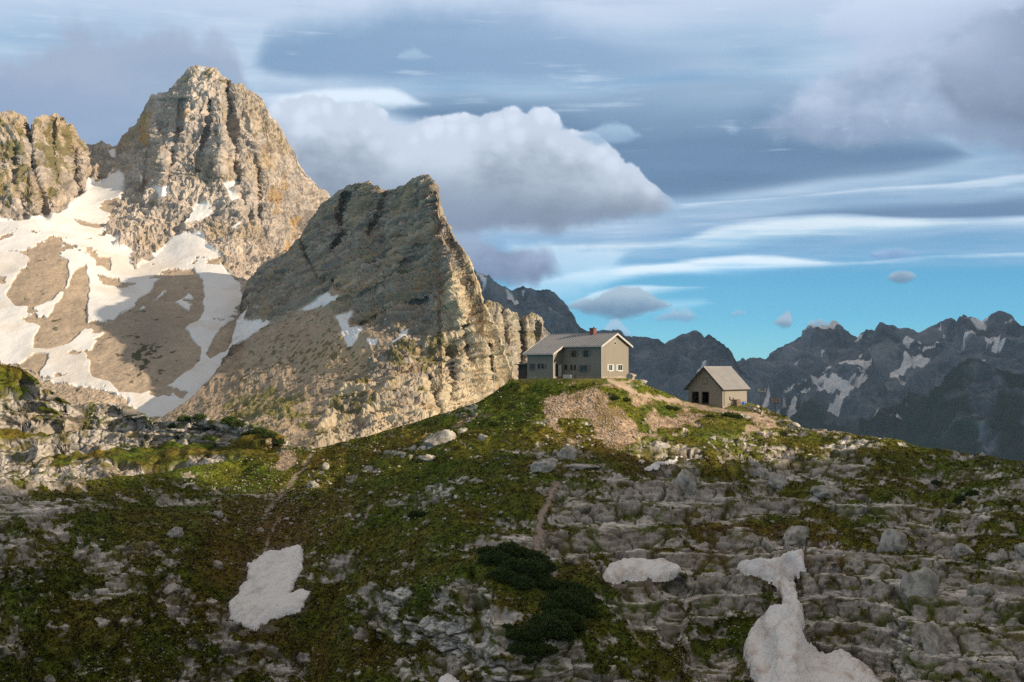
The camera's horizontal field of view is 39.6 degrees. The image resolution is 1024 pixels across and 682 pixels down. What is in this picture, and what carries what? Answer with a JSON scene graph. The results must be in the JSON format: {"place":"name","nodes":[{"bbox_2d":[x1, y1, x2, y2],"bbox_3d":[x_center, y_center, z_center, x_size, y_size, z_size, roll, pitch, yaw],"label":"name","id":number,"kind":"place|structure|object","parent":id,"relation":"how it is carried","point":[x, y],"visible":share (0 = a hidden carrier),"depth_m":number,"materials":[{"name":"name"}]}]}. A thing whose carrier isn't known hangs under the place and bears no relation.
{"place":"outdoors","nodes":[
{"label":"outdoors","id":0,"kind":"place"},
{"bbox_2d":[0,360,314,481],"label":"hill","id":1,"kind":"structure","parent":0,"point":[46,435],"depth_m":350.45,"materials":[{"name":"stone"}]},
{"bbox_2d":[176,414,191,421],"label":"dwarf pine","id":2,"kind":"object","parent":1,"relation":"on","point":[183,418],"visible":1,"depth_m":352.32,"materials":[{"name":"green plant"}]},
{"bbox_2d":[192,413,206,419],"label":"dwarf pine","id":3,"kind":"object","parent":1,"relation":"on","point":[200,416],"visible":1,"depth_m":350.16,"materials":[{"name":"green plant"}]},
{"bbox_2d":[221,415,237,423],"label":"dwarf pine","id":4,"kind":"object","parent":1,"relation":"on","point":[226,419],"visible":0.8,"depth_m":341.75,"materials":[{"name":"green plant"}]},
{"bbox_2d":[228,419,246,426],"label":"dwarf pine","id":5,"kind":"object","parent":1,"relation":"on","point":[237,423],"visible":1,"depth_m":338.19,"materials":[{"name":"green plant"}]},
{"bbox_2d":[240,430,252,436],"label":"dwarf pine","id":6,"kind":"object","parent":1,"relation":"on","point":[248,432],"visible":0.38,"depth_m":334.42,"materials":[{"name":"green plant"}]},
{"bbox_2d":[250,427,266,433],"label":"dwarf pine","id":7,"kind":"object","parent":1,"relation":"on","point":[258,430],"visible":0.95,"depth_m":330.39,"materials":[{"name":"green plant"}]},
{"bbox_2d":[261,431,277,437],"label":"dwarf pine","id":8,"kind":"object","parent":1,"relation":"on","point":[269,434],"visible":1,"depth_m":327.30,"materials":[{"name":"green plant"}]},
{"bbox_2d":[272,439,285,443],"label":"dwarf pine","id":9,"kind":"object","parent":1,"relation":"on","point":[278,441],"visible":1,"depth_m":327.02,"materials":[{"name":"green plant"}]},
{"bbox_2d":[0,65,329,419],"bbox_3d":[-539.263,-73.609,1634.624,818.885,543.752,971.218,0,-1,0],"label":"mountain","id":10,"kind":"structure","parent":0,"point":[193,136],"depth_m":1619.14,"materials":[{"name":"stone"}]},
{"bbox_2d":[0,149,241,416],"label":"snowfield","id":11,"kind":"structure","parent":10,"relation":"on","point":[223,294],"depth_m":1449.16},
{"bbox_2d":[156,174,512,447],"bbox_3d":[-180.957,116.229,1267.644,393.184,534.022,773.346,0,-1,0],"label":"mountain","id":12,"kind":"structure","parent":0,"point":[363,310],"depth_m":1122.86,"materials":[{"name":"stone"}]},
{"bbox_2d":[0,378,1023,681],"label":"ground","id":13,"kind":"structure","parent":0,"point":[880,636],"depth_m":195.47,"materials":[{"name":"plant"}]},
{"bbox_2d":[44,674,55,681],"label":"boulder","id":14,"kind":"object","parent":13,"relation":"on","point":[49,678],"visible":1,"depth_m":168.91,"materials":[{"name":"stone"}]},
{"bbox_2d":[163,583,180,595],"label":"boulder","id":15,"kind":"object","parent":13,"relation":"on","point":[170,588],"visible":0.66,"depth_m":190.39,"materials":[{"name":"stone"}]},
{"bbox_2d":[166,526,183,537],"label":"boulder","id":16,"kind":"object","parent":13,"relation":"on","point":[176,532],"visible":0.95,"depth_m":204.77,"materials":[{"name":"stone"}]},
{"bbox_2d":[213,560,222,568],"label":"boulder","id":17,"kind":"object","parent":13,"relation":"on","point":[218,564],"visible":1,"depth_m":204.19,"materials":[{"name":"stone"}]},
{"bbox_2d":[213,510,223,518],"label":"boulder","id":18,"kind":"object","parent":13,"relation":"on","point":[220,514],"visible":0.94,"depth_m":223.98,"materials":[{"name":"stone"}]},
{"bbox_2d":[228,544,310,630],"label":"snow patch","id":19,"kind":"object","parent":13,"relation":"on","point":[264,595],"visible":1,"depth_m":200.39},
{"bbox_2d":[307,481,319,488],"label":"boulder","id":20,"kind":"object","parent":13,"relation":"on","point":[312,484],"visible":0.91,"depth_m":243.13,"materials":[{"name":"stone"}]},
{"bbox_2d":[321,462,329,469],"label":"boulder","id":21,"kind":"object","parent":13,"relation":"on","point":[325,465],"visible":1,"depth_m":250.23,"materials":[{"name":"stone"}]},
{"bbox_2d":[407,510,419,517],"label":"dwarf pine","id":22,"kind":"object","parent":13,"relation":"on","point":[412,513],"visible":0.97,"depth_m":207.97,"materials":[{"name":"green plant"}]},
{"bbox_2d":[421,454,435,460],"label":"boulder","id":23,"kind":"object","parent":13,"relation":"on","point":[427,457],"visible":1,"depth_m":237.67,"materials":[{"name":"stone"}]},
{"bbox_2d":[423,429,456,446],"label":"boulder","id":24,"kind":"object","parent":13,"relation":"on","point":[440,437],"visible":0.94,"depth_m":242.56,"materials":[{"name":"stone"}]},
{"bbox_2d":[438,673,458,681],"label":"snow patch","id":25,"kind":"object","parent":13,"relation":"on","point":[447,677],"visible":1,"depth_m":156.98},
{"bbox_2d":[457,428,467,433],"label":"boulder","id":26,"kind":"object","parent":13,"relation":"on","point":[462,430],"visible":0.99,"depth_m":243.87,"materials":[{"name":"stone"}]},
{"bbox_2d":[476,544,495,553],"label":"dwarf pine","id":27,"kind":"object","parent":13,"relation":"on","point":[481,550],"visible":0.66,"depth_m":179.70,"materials":[{"name":"green plant"}]},
{"bbox_2d":[475,549,510,565],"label":"dwarf pine","id":28,"kind":"object","parent":13,"relation":"on","point":[498,557],"visible":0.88,"depth_m":174.19,"materials":[{"name":"green plant"}]},
{"bbox_2d":[488,420,498,425],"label":"dwarf pine","id":29,"kind":"object","parent":13,"relation":"on","point":[492,422],"visible":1,"depth_m":242.60,"materials":[{"name":"green plant"}]},
{"bbox_2d":[483,567,515,581],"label":"dwarf pine","id":30,"kind":"object","parent":13,"relation":"on","point":[498,573],"visible":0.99,"depth_m":168.58,"materials":[{"name":"green plant"}]},
{"bbox_2d":[491,541,524,557],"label":"dwarf pine","id":31,"kind":"object","parent":13,"relation":"on","point":[508,547],"visible":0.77,"depth_m":177.74,"materials":[{"name":"green plant"}]},
{"bbox_2d":[499,622,516,632],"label":"dwarf pine","id":32,"kind":"object","parent":13,"relation":"on","point":[507,626],"visible":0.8,"depth_m":157.52,"materials":[{"name":"green plant"}]},
{"bbox_2d":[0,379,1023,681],"bbox_3d":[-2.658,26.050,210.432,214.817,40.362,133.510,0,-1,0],"label":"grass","id":33,"kind":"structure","parent":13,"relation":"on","point":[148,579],"depth_m":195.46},
{"bbox_2d":[2,381,1022,681],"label":"gravel","id":34,"kind":"structure","parent":13,"relation":"on","point":[558,405],"depth_m":233.28,"materials":[{"name":"gravel"}]},
{"bbox_2d":[495,557,530,574],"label":"dwarf pine","id":35,"kind":"object","parent":13,"relation":"on","point":[516,566],"visible":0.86,"depth_m":171.35,"materials":[{"name":"green plant"}]},
{"bbox_2d":[504,627,532,641],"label":"dwarf pine","id":36,"kind":"object","parent":13,"relation":"on","point":[514,634],"visible":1,"depth_m":156.05,"materials":[{"name":"green plant"}]},
{"bbox_2d":[263,379,774,647],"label":"path","id":37,"kind":"structure","parent":13,"relation":"on","point":[541,513],"depth_m":251.72,"materials":[{"name":"stone"}]},
{"bbox_2d":[506,641,533,654],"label":"dwarf pine","id":38,"kind":"object","parent":13,"relation":"on","point":[524,646],"visible":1,"depth_m":154.83,"materials":[{"name":"green plant"}]},
{"bbox_2d":[506,573,535,591],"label":"dwarf pine","id":39,"kind":"object","parent":13,"relation":"on","point":[521,581],"visible":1,"depth_m":167.44,"materials":[{"name":"green plant"}]},
{"bbox_2d":[512,546,533,557],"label":"dwarf pine","id":40,"kind":"object","parent":13,"relation":"on","point":[526,550],"visible":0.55,"depth_m":178.44,"materials":[{"name":"green plant"}]},
{"bbox_2d":[522,655,534,665],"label":"dwarf pine","id":41,"kind":"object","parent":13,"relation":"on","point":[527,660],"visible":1,"depth_m":154.35,"materials":[{"name":"green plant"}]},
{"bbox_2d":[518,621,545,641],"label":"dwarf pine","id":42,"kind":"object","parent":13,"relation":"on","point":[534,629],"visible":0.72,"depth_m":157.04,"materials":[{"name":"green plant"}]},
{"bbox_2d":[520,558,550,579],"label":"dwarf pine","id":43,"kind":"object","parent":13,"relation":"on","point":[539,571],"visible":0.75,"depth_m":171.31,"materials":[{"name":"green plant"}]},
{"bbox_2d":[520,641,550,655],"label":"dwarf pine","id":44,"kind":"object","parent":13,"relation":"on","point":[536,647],"visible":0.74,"depth_m":155.56,"materials":[{"name":"green plant"}]},
{"bbox_2d":[524,550,551,560],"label":"dwarf pine","id":45,"kind":"object","parent":13,"relation":"on","point":[536,554],"visible":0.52,"depth_m":177.56,"materials":[{"name":"green plant"}]},
{"bbox_2d":[528,613,556,632],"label":"dwarf pine","id":46,"kind":"object","parent":13,"relation":"on","point":[534,619],"visible":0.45,"depth_m":159.83,"materials":[{"name":"green plant"}]},
{"bbox_2d":[530,457,557,471],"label":"boulder","id":47,"kind":"object","parent":13,"relation":"on","point":[545,465],"visible":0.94,"depth_m":216.82,"materials":[{"name":"stone"}]},
{"bbox_2d":[534,557,557,572],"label":"dwarf pine","id":48,"kind":"object","parent":13,"relation":"on","point":[550,564],"visible":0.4,"depth_m":175.81,"materials":[{"name":"green plant"}]},
{"bbox_2d":[537,643,559,655],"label":"dwarf pine","id":49,"kind":"object","parent":13,"relation":"on","point":[549,648],"visible":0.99,"depth_m":155.76,"materials":[{"name":"green plant"}]},
{"bbox_2d":[538,600,563,610],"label":"dwarf pine","id":50,"kind":"object","parent":13,"relation":"on","point":[547,604],"visible":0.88,"depth_m":164.31,"materials":[{"name":"green plant"}]},
{"bbox_2d":[536,614,569,637],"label":"dwarf pine","id":51,"kind":"object","parent":13,"relation":"on","point":[555,625],"visible":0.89,"depth_m":158.03,"materials":[{"name":"green plant"}]},
{"bbox_2d":[541,608,569,621],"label":"dwarf pine","id":52,"kind":"object","parent":13,"relation":"on","point":[558,613],"visible":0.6,"depth_m":162.34,"materials":[{"name":"green plant"}]},
{"bbox_2d":[546,589,572,609],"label":"dwarf pine","id":53,"kind":"object","parent":13,"relation":"on","point":[561,597],"visible":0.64,"depth_m":167.20,"materials":[{"name":"green plant"}]},
{"bbox_2d":[549,579,571,591],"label":"dwarf pine","id":54,"kind":"object","parent":13,"relation":"on","point":[565,584],"visible":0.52,"depth_m":172.28,"materials":[{"name":"green plant"}]},
{"bbox_2d":[553,626,576,641],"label":"dwarf pine","id":55,"kind":"object","parent":13,"relation":"on","point":[571,635],"visible":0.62,"depth_m":158.69,"materials":[{"name":"green plant"}]},
{"bbox_2d":[549,587,582,601],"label":"dwarf pine","id":56,"kind":"object","parent":13,"relation":"on","point":[573,592],"visible":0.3,"depth_m":169.94,"materials":[{"name":"green plant"}]},
{"bbox_2d":[557,446,577,458],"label":"boulder","id":57,"kind":"object","parent":13,"relation":"on","point":[568,452],"visible":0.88,"depth_m":225.60,"materials":[{"name":"stone"}]},
{"bbox_2d":[514,327,632,378],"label":"mountain hut","id":58,"kind":"object","parent":13,"relation":"on","point":[592,353],"visible":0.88,"depth_m":263.86,"materials":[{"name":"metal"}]},
{"bbox_2d":[528,363,534,369],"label":"window","id":59,"kind":"structure","parent":58,"relation":"in","point":[531,366],"depth_m":266.31,"materials":[{"name":"grey glass"}]},
{"bbox_2d":[555,364,557,376],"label":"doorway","id":60,"kind":"structure","parent":58,"relation":"in","point":[556,365],"depth_m":263.66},
{"bbox_2d":[558,365,561,375],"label":"door","id":61,"kind":"structure","parent":58,"relation":"in","point":[559,366],"depth_m":264.47,"materials":[{"name":"white paint"}]},
{"bbox_2d":[569,350,577,356],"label":"window","id":62,"kind":"structure","parent":58,"relation":"in","point":[573,353],"depth_m":263.60,"materials":[{"name":"grey glass"}]},
{"bbox_2d":[578,365,589,371],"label":"window","id":63,"kind":"structure","parent":58,"relation":"in","point":[582,368],"depth_m":261.93,"materials":[{"name":"grey glass"}]},
{"bbox_2d":[581,350,590,356],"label":"window","id":64,"kind":"structure","parent":58,"relation":"in","point":[585,353],"depth_m":261.67,"materials":[{"name":"grey glass"}]},
{"bbox_2d":[607,364,613,370],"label":"window","id":65,"kind":"structure","parent":58,"relation":"in","point":[610,367],"depth_m":261.48,"materials":[{"name":"white paint"}]},
{"bbox_2d":[616,364,622,370],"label":"window","id":66,"kind":"structure","parent":58,"relation":"in","point":[619,367],"depth_m":263.73,"materials":[{"name":"white paint"}]},
{"bbox_2d":[561,609,585,629],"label":"dwarf pine","id":67,"kind":"object","parent":13,"relation":"on","point":[576,621],"visible":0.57,"depth_m":162.33,"materials":[{"name":"green plant"}]},
{"bbox_2d":[558,594,590,614],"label":"dwarf pine","id":68,"kind":"object","parent":13,"relation":"on","point":[577,601],"visible":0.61,"depth_m":166.93,"materials":[{"name":"green plant"}]},
{"bbox_2d":[570,622,588,631],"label":"dwarf pine","id":69,"kind":"object","parent":13,"relation":"on","point":[583,629],"visible":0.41,"depth_m":162.78,"materials":[{"name":"green plant"}]},
{"bbox_2d":[568,579,591,591],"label":"dwarf pine","id":70,"kind":"object","parent":13,"relation":"on","point":[575,585],"visible":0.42,"depth_m":172.85,"materials":[{"name":"green plant"}]},
{"bbox_2d":[565,463,599,470],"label":"boulder","id":71,"kind":"object","parent":13,"relation":"on","point":[574,466],"visible":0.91,"depth_m":219.09,"materials":[{"name":"stone"}]},
{"bbox_2d":[577,588,599,603],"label":"dwarf pine","id":72,"kind":"object","parent":13,"relation":"on","point":[591,596],"visible":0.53,"depth_m":171.33,"materials":[{"name":"green plant"}]},
{"bbox_2d":[579,603,598,616],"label":"dwarf pine","id":73,"kind":"object","parent":13,"relation":"on","point":[593,612],"visible":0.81,"depth_m":166.77,"materials":[{"name":"green plant"}]},
{"bbox_2d":[626,373,636,379],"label":"boulder","id":74,"kind":"object","parent":13,"relation":"on","point":[632,376],"visible":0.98,"depth_m":257.98,"materials":[{"name":"stone"}]},
{"bbox_2d":[603,558,681,585],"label":"snow patch","id":75,"kind":"object","parent":13,"relation":"on","point":[642,569],"visible":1,"depth_m":185.05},
{"bbox_2d":[651,441,670,448],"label":"boulder","id":76,"kind":"object","parent":13,"relation":"on","point":[661,445],"visible":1,"depth_m":235.40,"materials":[{"name":"stone"}]},
{"bbox_2d":[644,456,682,470],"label":"snow patch","id":77,"kind":"object","parent":13,"relation":"on","point":[655,465],"visible":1,"depth_m":226.01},
{"bbox_2d":[673,469,696,494],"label":"boulder","id":78,"kind":"object","parent":13,"relation":"on","point":[685,480],"visible":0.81,"depth_m":216.53,"materials":[{"name":"stone"}]},
{"bbox_2d":[684,366,750,407],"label":"shed","id":79,"kind":"structure","parent":13,"relation":"on","point":[722,386],"depth_m":274.95,"materials":[{"name":"paint"}]},
{"bbox_2d":[722,411,734,416],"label":"dwarf pine","id":80,"kind":"object","parent":13,"relation":"on","point":[728,414],"visible":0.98,"depth_m":263.24,"materials":[{"name":"green plant"}]},
{"bbox_2d":[734,399,740,405],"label":"wooden crate","id":81,"kind":"object","parent":13,"relation":"on","point":[737,402],"visible":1,"depth_m":274.69,"materials":[{"name":"brown wood"}]},
{"bbox_2d":[733,414,743,418],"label":"dwarf pine","id":82,"kind":"object","parent":13,"relation":"on","point":[739,416],"visible":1,"depth_m":262.45,"materials":[{"name":"green plant"}]},
{"bbox_2d":[751,461,760,468],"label":"boulder","id":83,"kind":"object","parent":13,"relation":"on","point":[756,464],"visible":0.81,"depth_m":236.87,"materials":[{"name":"stone"}]},
{"bbox_2d":[752,467,769,479],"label":"boulder","id":84,"kind":"object","parent":13,"relation":"on","point":[762,473],"visible":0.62,"depth_m":231.12,"materials":[{"name":"stone"}]},
{"bbox_2d":[757,388,765,415],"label":"cableway post","id":85,"kind":"object","parent":13,"relation":"on","point":[761,411],"visible":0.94,"depth_m":271.71,"materials":[{"name":"grey metal"}]},
{"bbox_2d":[771,398,779,416],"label":"cableway post","id":86,"kind":"object","parent":13,"relation":"on","point":[776,399],"visible":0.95,"depth_m":271.71,"materials":[{"name":"wood"}]},
{"bbox_2d":[765,472,788,489],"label":"boulder","id":87,"kind":"object","parent":13,"relation":"on","point":[776,481],"visible":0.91,"depth_m":225.74,"materials":[{"name":"stone"}]},
{"bbox_2d":[783,542,790,550],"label":"boulder","id":88,"kind":"object","parent":13,"relation":"on","point":[786,546],"visible":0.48,"depth_m":194.75,"materials":[{"name":"stone"}]},
{"bbox_2d":[786,422,799,427],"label":"boulder","id":89,"kind":"object","parent":13,"relation":"on","point":[793,425],"visible":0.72,"depth_m":265.77,"materials":[{"name":"stone"}]},
{"bbox_2d":[782,526,809,545],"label":"boulder","id":90,"kind":"object","parent":13,"relation":"on","point":[796,535],"visible":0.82,"depth_m":200.03,"materials":[{"name":"stone"}]},
{"bbox_2d":[736,549,882,681],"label":"snow patch","id":91,"kind":"object","parent":13,"relation":"on","point":[778,647],"visible":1,"depth_m":168.13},
{"bbox_2d":[810,485,844,498],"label":"boulder","id":92,"kind":"object","parent":13,"relation":"on","point":[825,491],"visible":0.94,"depth_m":217.45,"materials":[{"name":"stone"}]},
{"bbox_2d":[876,529,907,553],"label":"boulder","id":93,"kind":"object","parent":13,"relation":"on","point":[893,540],"visible":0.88,"depth_m":190.62,"materials":[{"name":"stone"}]},
{"bbox_2d":[896,570,905,577],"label":"boulder","id":94,"kind":"object","parent":13,"relation":"on","point":[900,573],"visible":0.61,"depth_m":183.97,"materials":[{"name":"stone"}]},
{"bbox_2d":[899,566,939,599],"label":"boulder","id":95,"kind":"object","parent":13,"relation":"on","point":[923,581],"visible":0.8,"depth_m":172.90,"materials":[{"name":"stone"}]},
{"bbox_2d":[919,621,948,654],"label":"boulder","id":96,"kind":"object","parent":13,"relation":"on","point":[933,640],"visible":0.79,"depth_m":159.96,"materials":[{"name":"stone"}]},
{"bbox_2d":[930,479,941,484],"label":"dwarf pine","id":97,"kind":"object","parent":13,"relation":"on","point":[936,481],"visible":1,"depth_m":226.49,"materials":[{"name":"green plant"}]},
{"bbox_2d":[951,495,965,503],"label":"dwarf pine","id":98,"kind":"object","parent":13,"relation":"on","point":[957,499],"visible":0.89,"depth_m":211.40,"materials":[{"name":"green plant"}]},
{"bbox_2d":[952,543,974,558],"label":"boulder","id":99,"kind":"object","parent":13,"relation":"on","point":[958,549],"visible":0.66,"depth_m":187.84,"materials":[{"name":"stone"}]},
{"bbox_2d":[964,489,978,495],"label":"dwarf pine","id":100,"kind":"object","parent":13,"relation":"on","point":[970,493],"visible":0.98,"depth_m":211.31,"materials":[{"name":"green plant"}]},
{"bbox_2d":[967,582,993,596],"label":"boulder","id":101,"kind":"object","parent":13,"relation":"on","point":[985,589],"visible":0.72,"depth_m":171.55,"materials":[{"name":"stone"}]},
{"bbox_2d":[985,552,1001,561],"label":"boulder","id":102,"kind":"object","parent":13,"relation":"on","point":[993,556],"visible":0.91,"depth_m":183.36,"materials":[{"name":"stone"}]},
{"bbox_2d":[1014,543,1023,559],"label":"boulder","id":103,"kind":"object","parent":13,"relation":"on","point":[1019,550],"visible":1,"depth_m":181.67,"materials":[{"name":"stone"}]},
{"bbox_2d":[0,0,1023,360],"label":"sky","id":104,"kind":"structure","parent":0,"point":[749,175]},
{"bbox_2d":[483,300,549,379],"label":"mountain","id":105,"kind":"structure","parent":0,"point":[519,337],"depth_m":1396.53,"materials":[{"name":"stone"}]},
{"bbox_2d":[474,269,588,333],"bbox_3d":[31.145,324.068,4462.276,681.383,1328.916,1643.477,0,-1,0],"label":"mountain","id":106,"kind":"structure","parent":0,"point":[551,309],"depth_m":4194.11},
{"bbox_2d":[596,329,762,404],"bbox_3d":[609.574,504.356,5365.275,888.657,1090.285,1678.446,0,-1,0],"label":"mountain","id":107,"kind":"structure","parent":0,"point":[673,367],"depth_m":5034.61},
{"bbox_2d":[737,311,1023,437],"bbox_3d":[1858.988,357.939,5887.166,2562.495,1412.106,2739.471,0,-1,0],"label":"mountain","id":108,"kind":"structure","parent":0,"point":[881,380],"depth_m":5750.38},
{"bbox_2d":[881,358,1023,460],"bbox_3d":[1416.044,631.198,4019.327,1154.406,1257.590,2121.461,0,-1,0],"label":"mountain","id":109,"kind":"structure","parent":0,"point":[972,406],"depth_m":3604.25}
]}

